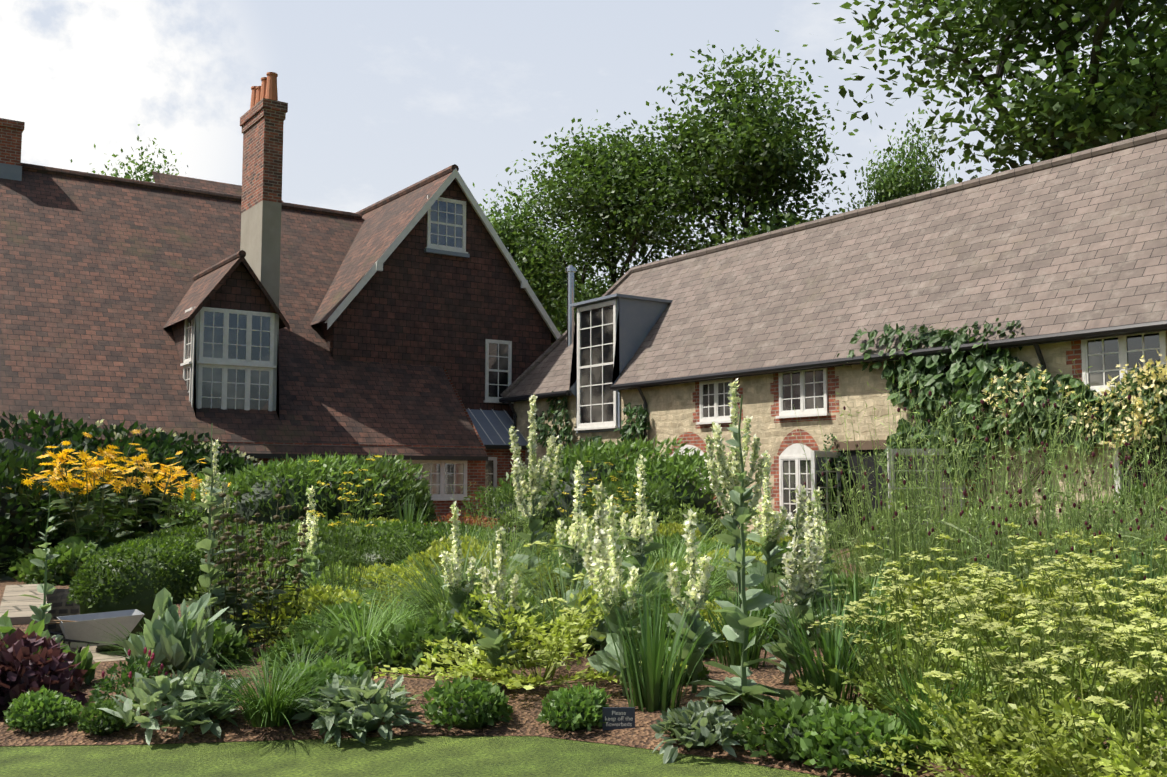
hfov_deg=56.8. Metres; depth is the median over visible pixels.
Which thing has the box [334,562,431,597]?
yellow plant mound
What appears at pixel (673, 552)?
grass plant
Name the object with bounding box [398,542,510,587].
yellow plant mound
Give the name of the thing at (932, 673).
plant umbel
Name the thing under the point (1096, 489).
airy plant
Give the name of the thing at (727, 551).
grass plant
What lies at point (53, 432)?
shrub
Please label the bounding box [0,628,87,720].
purple plant mound
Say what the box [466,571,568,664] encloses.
sword plant
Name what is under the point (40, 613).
plant stalk
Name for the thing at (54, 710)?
green mound plant
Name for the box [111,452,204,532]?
dark shrub
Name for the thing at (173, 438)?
hydrangea
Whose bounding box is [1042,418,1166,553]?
airy plant
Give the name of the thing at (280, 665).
grass plant
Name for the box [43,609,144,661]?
planter
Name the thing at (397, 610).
grass plant
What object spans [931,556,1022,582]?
sword plant
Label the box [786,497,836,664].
plant spire
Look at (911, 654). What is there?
plant umbel
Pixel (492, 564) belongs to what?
grass plant
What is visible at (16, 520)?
flowering plant
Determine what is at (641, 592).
grass plant
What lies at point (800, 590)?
plant spire
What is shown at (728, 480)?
plant spire
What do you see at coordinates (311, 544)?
plant spire
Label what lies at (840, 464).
rose vine
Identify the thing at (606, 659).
plant spire
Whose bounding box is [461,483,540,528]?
shrub
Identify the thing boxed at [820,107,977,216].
tree
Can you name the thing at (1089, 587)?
plant umbel
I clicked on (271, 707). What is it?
grass plant
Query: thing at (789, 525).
hydrangea
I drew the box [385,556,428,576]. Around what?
green mound plant
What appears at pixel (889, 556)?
green mound plant
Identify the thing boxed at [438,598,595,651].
grass plant
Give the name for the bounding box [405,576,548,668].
shrub
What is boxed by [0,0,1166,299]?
sky
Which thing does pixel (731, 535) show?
yellow plant mound
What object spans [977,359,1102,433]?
yellow vine flower
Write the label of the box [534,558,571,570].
yellow plant mound
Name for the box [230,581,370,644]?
yellow plant mound
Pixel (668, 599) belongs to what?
green mound plant
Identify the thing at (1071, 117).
tree
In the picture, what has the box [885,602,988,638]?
grass plant
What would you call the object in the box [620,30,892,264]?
tree
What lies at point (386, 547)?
boxwood shrub
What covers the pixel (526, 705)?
mulch bed
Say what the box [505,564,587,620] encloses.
yellow plant mound
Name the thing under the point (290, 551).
plant box
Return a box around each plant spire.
[186,439,230,600]
[286,486,325,583]
[439,501,480,613]
[473,527,521,690]
[508,395,564,604]
[552,460,594,600]
[565,481,622,672]
[587,494,644,695]
[590,499,628,618]
[620,454,664,607]
[666,509,725,692]
[704,378,767,611]
[746,449,787,600]
[762,483,824,683]
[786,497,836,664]
[796,486,835,620]
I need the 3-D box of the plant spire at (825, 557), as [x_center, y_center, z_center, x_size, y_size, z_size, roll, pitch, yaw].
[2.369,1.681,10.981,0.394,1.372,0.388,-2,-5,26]
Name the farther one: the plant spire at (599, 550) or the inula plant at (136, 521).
the inula plant at (136, 521)
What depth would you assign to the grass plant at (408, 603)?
10.37 m
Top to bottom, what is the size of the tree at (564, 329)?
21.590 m
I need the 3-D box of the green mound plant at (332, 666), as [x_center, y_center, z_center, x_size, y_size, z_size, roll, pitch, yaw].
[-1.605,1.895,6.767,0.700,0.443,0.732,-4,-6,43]
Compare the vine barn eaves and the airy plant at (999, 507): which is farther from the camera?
the vine barn eaves
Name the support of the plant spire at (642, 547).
on the mulch bed
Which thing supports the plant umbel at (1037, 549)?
on the mulch bed
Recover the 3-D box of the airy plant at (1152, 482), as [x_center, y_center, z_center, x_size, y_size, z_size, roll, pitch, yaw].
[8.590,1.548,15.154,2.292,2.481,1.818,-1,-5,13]
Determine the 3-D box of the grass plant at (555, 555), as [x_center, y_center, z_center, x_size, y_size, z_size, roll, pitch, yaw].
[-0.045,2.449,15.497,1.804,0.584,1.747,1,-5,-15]
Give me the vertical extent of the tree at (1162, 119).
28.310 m
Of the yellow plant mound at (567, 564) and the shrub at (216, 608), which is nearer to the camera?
the shrub at (216, 608)
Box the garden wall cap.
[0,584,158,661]
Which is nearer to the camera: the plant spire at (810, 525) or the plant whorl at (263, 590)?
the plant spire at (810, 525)
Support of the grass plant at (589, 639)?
on the mulch bed
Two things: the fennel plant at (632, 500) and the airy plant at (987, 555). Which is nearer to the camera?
the airy plant at (987, 555)
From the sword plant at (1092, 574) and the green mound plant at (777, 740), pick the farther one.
the sword plant at (1092, 574)
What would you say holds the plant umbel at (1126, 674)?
on the mulch bed
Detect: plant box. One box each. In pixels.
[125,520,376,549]
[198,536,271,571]
[253,541,366,589]
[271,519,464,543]
[358,519,540,557]
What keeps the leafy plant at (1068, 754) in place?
on the mulch bed
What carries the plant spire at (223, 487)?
on the mulch bed
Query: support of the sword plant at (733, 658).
on the mulch bed
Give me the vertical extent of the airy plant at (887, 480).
2.417 m
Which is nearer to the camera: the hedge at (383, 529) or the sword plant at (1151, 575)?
the sword plant at (1151, 575)
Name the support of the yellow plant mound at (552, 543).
on the mulch bed
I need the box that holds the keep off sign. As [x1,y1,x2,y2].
[603,707,634,730]
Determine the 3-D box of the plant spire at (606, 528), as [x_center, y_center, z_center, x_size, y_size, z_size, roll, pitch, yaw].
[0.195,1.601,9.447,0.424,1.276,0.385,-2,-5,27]
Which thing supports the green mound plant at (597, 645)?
on the mulch bed
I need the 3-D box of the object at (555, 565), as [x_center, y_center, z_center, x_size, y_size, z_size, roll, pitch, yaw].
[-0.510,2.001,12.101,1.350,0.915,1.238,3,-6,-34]
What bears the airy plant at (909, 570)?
on the mulch bed
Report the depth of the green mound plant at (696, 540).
17.59 m
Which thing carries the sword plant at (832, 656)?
on the mulch bed
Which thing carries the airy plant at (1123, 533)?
on the mulch bed
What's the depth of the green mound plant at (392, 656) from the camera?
8.16 m
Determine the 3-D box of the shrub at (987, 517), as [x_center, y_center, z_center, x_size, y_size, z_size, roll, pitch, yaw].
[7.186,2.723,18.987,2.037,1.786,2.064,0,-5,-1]
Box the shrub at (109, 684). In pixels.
[85,646,171,715]
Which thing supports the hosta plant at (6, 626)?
on the mulch bed
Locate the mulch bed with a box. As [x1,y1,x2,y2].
[0,523,1162,776]
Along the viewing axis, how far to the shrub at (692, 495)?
24.98 m
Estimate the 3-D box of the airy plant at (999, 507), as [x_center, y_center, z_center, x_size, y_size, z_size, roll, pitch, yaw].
[5.395,1.254,12.536,2.025,2.625,1.989,-3,-5,30]
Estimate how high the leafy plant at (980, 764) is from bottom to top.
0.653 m
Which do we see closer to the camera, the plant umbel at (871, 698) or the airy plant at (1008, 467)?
the plant umbel at (871, 698)
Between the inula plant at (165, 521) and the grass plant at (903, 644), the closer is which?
the grass plant at (903, 644)
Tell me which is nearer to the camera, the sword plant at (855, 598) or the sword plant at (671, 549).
the sword plant at (855, 598)
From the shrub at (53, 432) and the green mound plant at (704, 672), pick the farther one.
the shrub at (53, 432)
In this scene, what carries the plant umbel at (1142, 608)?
on the mulch bed
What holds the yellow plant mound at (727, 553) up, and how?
on the mulch bed
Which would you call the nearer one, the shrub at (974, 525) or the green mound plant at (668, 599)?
the green mound plant at (668, 599)
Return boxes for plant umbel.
[797,567,1006,726]
[816,589,966,695]
[848,534,1075,701]
[888,607,1099,776]
[900,563,1059,675]
[925,572,1166,776]
[932,571,1152,715]
[986,523,1166,680]
[1000,618,1166,776]
[1022,539,1166,732]
[1085,535,1166,675]
[1091,582,1166,761]
[1114,596,1166,698]
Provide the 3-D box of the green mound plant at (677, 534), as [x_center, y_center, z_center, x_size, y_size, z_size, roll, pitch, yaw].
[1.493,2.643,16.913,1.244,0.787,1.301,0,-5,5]
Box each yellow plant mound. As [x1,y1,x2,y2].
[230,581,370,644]
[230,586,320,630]
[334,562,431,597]
[340,517,405,525]
[369,579,446,613]
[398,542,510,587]
[428,533,497,562]
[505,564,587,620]
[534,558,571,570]
[546,525,622,557]
[622,557,687,577]
[630,522,704,541]
[660,598,729,653]
[699,547,770,586]
[709,535,752,545]
[748,536,792,547]
[881,577,1003,615]
[887,572,1036,654]
[985,528,1137,585]
[988,577,1166,661]
[1104,528,1164,563]
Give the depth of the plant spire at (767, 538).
11.84 m
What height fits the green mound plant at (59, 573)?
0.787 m
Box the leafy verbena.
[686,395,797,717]
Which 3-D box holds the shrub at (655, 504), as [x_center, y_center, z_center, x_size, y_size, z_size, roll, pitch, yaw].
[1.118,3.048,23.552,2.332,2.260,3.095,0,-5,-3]
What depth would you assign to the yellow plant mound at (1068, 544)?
13.65 m
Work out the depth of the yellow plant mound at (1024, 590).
8.66 m
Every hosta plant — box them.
[0,609,64,670]
[45,641,100,690]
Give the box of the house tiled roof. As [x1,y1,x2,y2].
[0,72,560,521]
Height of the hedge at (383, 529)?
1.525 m
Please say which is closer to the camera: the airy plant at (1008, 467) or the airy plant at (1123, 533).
the airy plant at (1123, 533)
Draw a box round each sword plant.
[384,491,429,522]
[418,510,497,544]
[463,521,545,564]
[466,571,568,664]
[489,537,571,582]
[544,523,604,563]
[595,577,715,712]
[627,522,724,567]
[666,566,784,668]
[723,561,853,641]
[730,569,913,707]
[804,558,901,681]
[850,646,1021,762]
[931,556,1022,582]
[1007,550,1165,611]
[1057,557,1161,614]
[1084,534,1166,655]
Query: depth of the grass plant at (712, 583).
11.51 m
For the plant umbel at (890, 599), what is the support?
on the mulch bed
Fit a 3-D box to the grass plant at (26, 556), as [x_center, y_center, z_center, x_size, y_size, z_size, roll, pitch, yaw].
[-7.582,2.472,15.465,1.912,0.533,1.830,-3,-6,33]
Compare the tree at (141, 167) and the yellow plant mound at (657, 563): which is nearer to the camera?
the yellow plant mound at (657, 563)
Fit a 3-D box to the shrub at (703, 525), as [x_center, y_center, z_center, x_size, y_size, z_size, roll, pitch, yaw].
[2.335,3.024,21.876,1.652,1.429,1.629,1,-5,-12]
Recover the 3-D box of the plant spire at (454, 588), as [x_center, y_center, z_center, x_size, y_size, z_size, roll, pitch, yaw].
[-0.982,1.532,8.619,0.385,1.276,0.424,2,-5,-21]
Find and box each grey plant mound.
[97,665,248,744]
[291,670,425,746]
[650,697,746,763]
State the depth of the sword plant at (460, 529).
16.58 m
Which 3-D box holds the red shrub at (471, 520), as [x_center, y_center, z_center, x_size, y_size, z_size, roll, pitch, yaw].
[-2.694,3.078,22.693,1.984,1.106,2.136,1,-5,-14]
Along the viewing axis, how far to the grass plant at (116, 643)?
8.14 m
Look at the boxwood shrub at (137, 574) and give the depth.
12.41 m
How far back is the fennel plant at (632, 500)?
18.88 m
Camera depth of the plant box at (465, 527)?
18.32 m
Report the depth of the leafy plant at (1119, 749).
4.39 m
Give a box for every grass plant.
[2,546,62,572]
[79,619,221,668]
[138,639,374,733]
[219,636,388,692]
[241,587,450,662]
[273,586,445,635]
[296,517,583,621]
[361,592,431,623]
[375,587,440,619]
[386,532,583,614]
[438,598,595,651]
[469,541,717,653]
[544,541,565,562]
[547,547,739,623]
[592,516,756,581]
[626,529,782,595]
[642,551,772,594]
[676,538,761,577]
[695,531,751,545]
[819,591,984,655]
[826,548,851,573]
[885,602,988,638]
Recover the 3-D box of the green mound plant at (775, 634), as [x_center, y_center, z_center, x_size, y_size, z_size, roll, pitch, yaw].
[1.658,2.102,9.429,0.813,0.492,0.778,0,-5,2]
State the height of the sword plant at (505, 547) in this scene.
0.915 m
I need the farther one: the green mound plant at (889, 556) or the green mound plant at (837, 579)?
the green mound plant at (889, 556)
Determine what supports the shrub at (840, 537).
on the mulch bed
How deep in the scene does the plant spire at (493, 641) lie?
7.37 m
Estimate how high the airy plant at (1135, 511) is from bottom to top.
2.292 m
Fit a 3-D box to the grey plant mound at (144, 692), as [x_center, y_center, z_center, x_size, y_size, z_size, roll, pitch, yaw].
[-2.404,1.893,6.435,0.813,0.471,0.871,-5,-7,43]
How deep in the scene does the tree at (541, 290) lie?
75.34 m
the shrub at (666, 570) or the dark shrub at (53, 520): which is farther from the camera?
the dark shrub at (53, 520)
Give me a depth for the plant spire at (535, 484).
11.37 m
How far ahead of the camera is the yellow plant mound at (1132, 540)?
16.42 m
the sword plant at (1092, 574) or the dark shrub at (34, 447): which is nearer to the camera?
the sword plant at (1092, 574)
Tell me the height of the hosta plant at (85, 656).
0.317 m
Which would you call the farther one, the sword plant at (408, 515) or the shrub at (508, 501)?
the shrub at (508, 501)
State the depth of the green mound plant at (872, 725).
5.42 m
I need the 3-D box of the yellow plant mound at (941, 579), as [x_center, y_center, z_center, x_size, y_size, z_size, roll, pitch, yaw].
[3.285,2.052,9.269,1.494,0.945,1.537,0,-5,-3]
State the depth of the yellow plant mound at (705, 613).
9.04 m
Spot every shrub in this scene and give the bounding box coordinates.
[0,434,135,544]
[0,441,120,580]
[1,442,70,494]
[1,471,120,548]
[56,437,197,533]
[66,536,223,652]
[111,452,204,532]
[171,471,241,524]
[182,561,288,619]
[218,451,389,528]
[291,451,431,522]
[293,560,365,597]
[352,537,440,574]
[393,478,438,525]
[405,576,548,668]
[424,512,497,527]
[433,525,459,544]
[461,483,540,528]
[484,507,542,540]
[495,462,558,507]
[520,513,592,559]
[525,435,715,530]
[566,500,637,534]
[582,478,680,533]
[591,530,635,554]
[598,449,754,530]
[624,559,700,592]
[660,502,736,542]
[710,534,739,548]
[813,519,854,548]
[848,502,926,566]
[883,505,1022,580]
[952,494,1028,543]
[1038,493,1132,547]
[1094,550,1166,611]
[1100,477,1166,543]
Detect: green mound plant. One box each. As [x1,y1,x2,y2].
[2,685,83,733]
[9,540,102,585]
[77,697,135,735]
[140,617,253,671]
[213,561,289,584]
[255,624,380,674]
[271,652,373,717]
[282,600,392,649]
[352,588,376,604]
[372,611,468,673]
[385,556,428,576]
[420,675,513,730]
[424,573,481,593]
[463,529,533,555]
[535,682,611,730]
[558,562,638,587]
[579,611,625,648]
[616,637,710,684]
[620,553,682,575]
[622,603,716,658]
[635,584,735,625]
[648,531,695,556]
[653,533,699,554]
[675,540,729,561]
[730,694,849,763]
[739,543,784,577]
[741,604,818,647]
[756,540,805,573]
[794,699,923,776]
[806,571,885,617]
[815,609,902,649]
[862,548,921,582]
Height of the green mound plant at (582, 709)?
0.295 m
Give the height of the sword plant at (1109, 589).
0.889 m
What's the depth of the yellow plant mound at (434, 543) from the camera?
15.77 m
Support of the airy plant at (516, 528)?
on the mulch bed
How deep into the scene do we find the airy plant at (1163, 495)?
12.24 m
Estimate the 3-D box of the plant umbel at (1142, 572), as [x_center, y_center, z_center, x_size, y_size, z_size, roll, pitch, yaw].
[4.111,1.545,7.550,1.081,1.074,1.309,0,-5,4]
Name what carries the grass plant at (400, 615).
on the mulch bed
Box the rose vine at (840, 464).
[823,433,867,525]
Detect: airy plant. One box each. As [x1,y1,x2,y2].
[446,475,553,567]
[779,369,998,621]
[805,435,918,581]
[817,369,997,596]
[853,383,1071,625]
[867,359,1129,585]
[872,382,1081,583]
[939,429,1094,543]
[942,423,1137,659]
[949,377,1144,583]
[960,375,1166,608]
[988,361,1166,586]
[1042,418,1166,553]
[1049,400,1166,592]
[1073,460,1164,663]
[1084,408,1166,566]
[1117,411,1166,555]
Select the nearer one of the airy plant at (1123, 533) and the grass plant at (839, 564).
the airy plant at (1123, 533)
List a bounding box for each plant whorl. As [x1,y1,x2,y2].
[191,488,292,651]
[231,503,309,640]
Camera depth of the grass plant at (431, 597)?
9.64 m
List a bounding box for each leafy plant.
[373,541,686,689]
[846,651,1117,776]
[945,645,1166,776]
[994,658,1166,776]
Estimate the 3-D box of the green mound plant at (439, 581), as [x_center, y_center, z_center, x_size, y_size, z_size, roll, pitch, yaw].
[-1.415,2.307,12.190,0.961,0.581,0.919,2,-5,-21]
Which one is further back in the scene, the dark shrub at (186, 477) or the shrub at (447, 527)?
the dark shrub at (186, 477)
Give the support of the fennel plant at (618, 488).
on the mulch bed
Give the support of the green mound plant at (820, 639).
on the mulch bed
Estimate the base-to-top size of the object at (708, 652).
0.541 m
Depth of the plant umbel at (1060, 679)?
5.16 m
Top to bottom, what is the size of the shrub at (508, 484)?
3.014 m
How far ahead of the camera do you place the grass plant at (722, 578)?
12.51 m
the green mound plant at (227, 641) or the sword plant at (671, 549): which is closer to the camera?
the green mound plant at (227, 641)
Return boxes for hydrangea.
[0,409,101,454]
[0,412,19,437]
[55,417,187,461]
[88,426,244,475]
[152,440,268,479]
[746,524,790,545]
[759,512,816,542]
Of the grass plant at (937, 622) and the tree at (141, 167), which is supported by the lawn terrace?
the tree at (141, 167)
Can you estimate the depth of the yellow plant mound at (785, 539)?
18.64 m
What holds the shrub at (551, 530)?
on the mulch bed
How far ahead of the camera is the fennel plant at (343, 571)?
10.85 m
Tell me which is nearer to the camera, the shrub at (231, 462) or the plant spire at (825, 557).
the plant spire at (825, 557)
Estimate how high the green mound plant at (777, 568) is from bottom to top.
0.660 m
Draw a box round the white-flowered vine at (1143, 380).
[1070,349,1166,506]
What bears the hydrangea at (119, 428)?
on the mulch bed
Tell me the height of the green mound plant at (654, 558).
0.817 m
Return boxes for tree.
[70,124,187,181]
[473,160,600,330]
[492,110,737,333]
[535,263,609,344]
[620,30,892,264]
[799,0,1166,191]
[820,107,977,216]
[1032,0,1166,139]
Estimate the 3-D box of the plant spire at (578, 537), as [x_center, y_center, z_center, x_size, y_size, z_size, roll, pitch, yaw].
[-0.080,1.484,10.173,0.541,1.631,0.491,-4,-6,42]
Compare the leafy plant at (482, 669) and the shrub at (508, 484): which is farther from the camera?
the shrub at (508, 484)
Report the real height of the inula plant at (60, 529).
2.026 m
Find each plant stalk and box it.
[19,489,62,642]
[185,423,235,622]
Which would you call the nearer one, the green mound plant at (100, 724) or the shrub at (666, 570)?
the green mound plant at (100, 724)
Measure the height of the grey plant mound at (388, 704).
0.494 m
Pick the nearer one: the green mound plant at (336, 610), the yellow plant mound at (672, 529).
the green mound plant at (336, 610)
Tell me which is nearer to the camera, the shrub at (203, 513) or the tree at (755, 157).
the shrub at (203, 513)
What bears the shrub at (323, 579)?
on the mulch bed
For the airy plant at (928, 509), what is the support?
on the mulch bed
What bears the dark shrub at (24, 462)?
on the mulch bed
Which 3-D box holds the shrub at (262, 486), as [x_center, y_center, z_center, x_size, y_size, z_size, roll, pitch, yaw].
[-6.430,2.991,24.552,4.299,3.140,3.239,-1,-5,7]
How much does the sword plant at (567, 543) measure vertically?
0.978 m
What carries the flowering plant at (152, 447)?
on the mulch bed
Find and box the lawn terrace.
[0,735,821,776]
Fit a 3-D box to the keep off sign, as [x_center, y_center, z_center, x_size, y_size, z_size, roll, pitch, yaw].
[0.207,1.958,6.341,0.190,0.165,0.026,0,-5,-1]
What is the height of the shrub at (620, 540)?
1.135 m
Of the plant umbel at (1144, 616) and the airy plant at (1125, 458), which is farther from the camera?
the airy plant at (1125, 458)
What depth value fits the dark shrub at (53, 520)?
17.98 m
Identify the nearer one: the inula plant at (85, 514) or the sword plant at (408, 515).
the inula plant at (85, 514)
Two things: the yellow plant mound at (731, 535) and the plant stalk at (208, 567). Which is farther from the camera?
the yellow plant mound at (731, 535)
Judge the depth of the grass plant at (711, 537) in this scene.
19.73 m
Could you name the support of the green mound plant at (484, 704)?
on the mulch bed
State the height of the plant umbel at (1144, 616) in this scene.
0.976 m
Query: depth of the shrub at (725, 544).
17.47 m
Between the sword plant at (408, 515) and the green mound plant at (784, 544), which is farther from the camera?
the sword plant at (408, 515)
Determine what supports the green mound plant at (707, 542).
on the mulch bed
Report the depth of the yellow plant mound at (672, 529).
19.71 m
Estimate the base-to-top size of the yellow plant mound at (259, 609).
0.601 m
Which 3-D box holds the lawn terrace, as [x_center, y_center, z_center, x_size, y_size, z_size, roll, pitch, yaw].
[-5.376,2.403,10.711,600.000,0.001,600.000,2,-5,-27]
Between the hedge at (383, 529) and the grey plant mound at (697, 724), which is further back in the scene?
the hedge at (383, 529)
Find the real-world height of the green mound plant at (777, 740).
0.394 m
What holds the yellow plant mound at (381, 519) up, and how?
on the mulch bed
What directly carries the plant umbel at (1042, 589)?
on the mulch bed
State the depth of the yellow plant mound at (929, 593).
9.42 m
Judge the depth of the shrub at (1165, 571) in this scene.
10.04 m
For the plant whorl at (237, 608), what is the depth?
8.92 m
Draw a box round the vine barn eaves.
[899,318,1024,350]
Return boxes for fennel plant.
[285,455,413,605]
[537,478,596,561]
[582,461,630,537]
[604,480,647,543]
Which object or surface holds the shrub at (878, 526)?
on the mulch bed
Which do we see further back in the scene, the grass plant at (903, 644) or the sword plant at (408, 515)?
the sword plant at (408, 515)
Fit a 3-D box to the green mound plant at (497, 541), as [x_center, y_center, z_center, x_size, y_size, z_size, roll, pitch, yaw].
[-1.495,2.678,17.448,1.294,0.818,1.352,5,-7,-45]
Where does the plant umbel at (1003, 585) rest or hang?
on the mulch bed
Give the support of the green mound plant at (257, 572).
on the mulch bed
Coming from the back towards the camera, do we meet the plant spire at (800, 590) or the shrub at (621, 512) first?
the shrub at (621, 512)
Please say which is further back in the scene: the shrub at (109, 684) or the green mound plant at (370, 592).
the green mound plant at (370, 592)
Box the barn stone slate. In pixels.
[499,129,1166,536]
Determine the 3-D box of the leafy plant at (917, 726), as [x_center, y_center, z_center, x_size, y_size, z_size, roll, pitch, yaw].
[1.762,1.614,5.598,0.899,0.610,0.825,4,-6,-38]
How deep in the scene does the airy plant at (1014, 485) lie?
16.14 m
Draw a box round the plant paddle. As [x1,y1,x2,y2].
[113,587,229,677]
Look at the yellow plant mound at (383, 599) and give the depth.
10.86 m
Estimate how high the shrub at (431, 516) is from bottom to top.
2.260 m
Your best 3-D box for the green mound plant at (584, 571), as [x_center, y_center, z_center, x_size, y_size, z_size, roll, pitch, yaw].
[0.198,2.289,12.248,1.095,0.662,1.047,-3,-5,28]
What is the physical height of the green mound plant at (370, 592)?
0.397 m
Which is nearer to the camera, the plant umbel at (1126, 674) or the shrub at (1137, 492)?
the plant umbel at (1126, 674)
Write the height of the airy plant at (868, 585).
2.481 m
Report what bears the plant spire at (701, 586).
on the mulch bed
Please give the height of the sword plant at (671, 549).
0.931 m
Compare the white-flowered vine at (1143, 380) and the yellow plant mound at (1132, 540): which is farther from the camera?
the white-flowered vine at (1143, 380)
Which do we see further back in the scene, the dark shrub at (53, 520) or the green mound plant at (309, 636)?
the dark shrub at (53, 520)
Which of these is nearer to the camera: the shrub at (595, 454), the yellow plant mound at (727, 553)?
the yellow plant mound at (727, 553)
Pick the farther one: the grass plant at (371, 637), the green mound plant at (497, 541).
the green mound plant at (497, 541)
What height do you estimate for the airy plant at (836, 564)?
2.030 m
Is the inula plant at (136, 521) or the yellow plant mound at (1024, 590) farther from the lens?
the inula plant at (136, 521)
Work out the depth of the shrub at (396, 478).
25.19 m
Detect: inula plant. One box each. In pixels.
[0,441,105,558]
[32,432,162,563]
[90,429,204,542]
[134,451,230,529]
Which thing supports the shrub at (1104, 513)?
on the mulch bed
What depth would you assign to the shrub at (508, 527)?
19.70 m

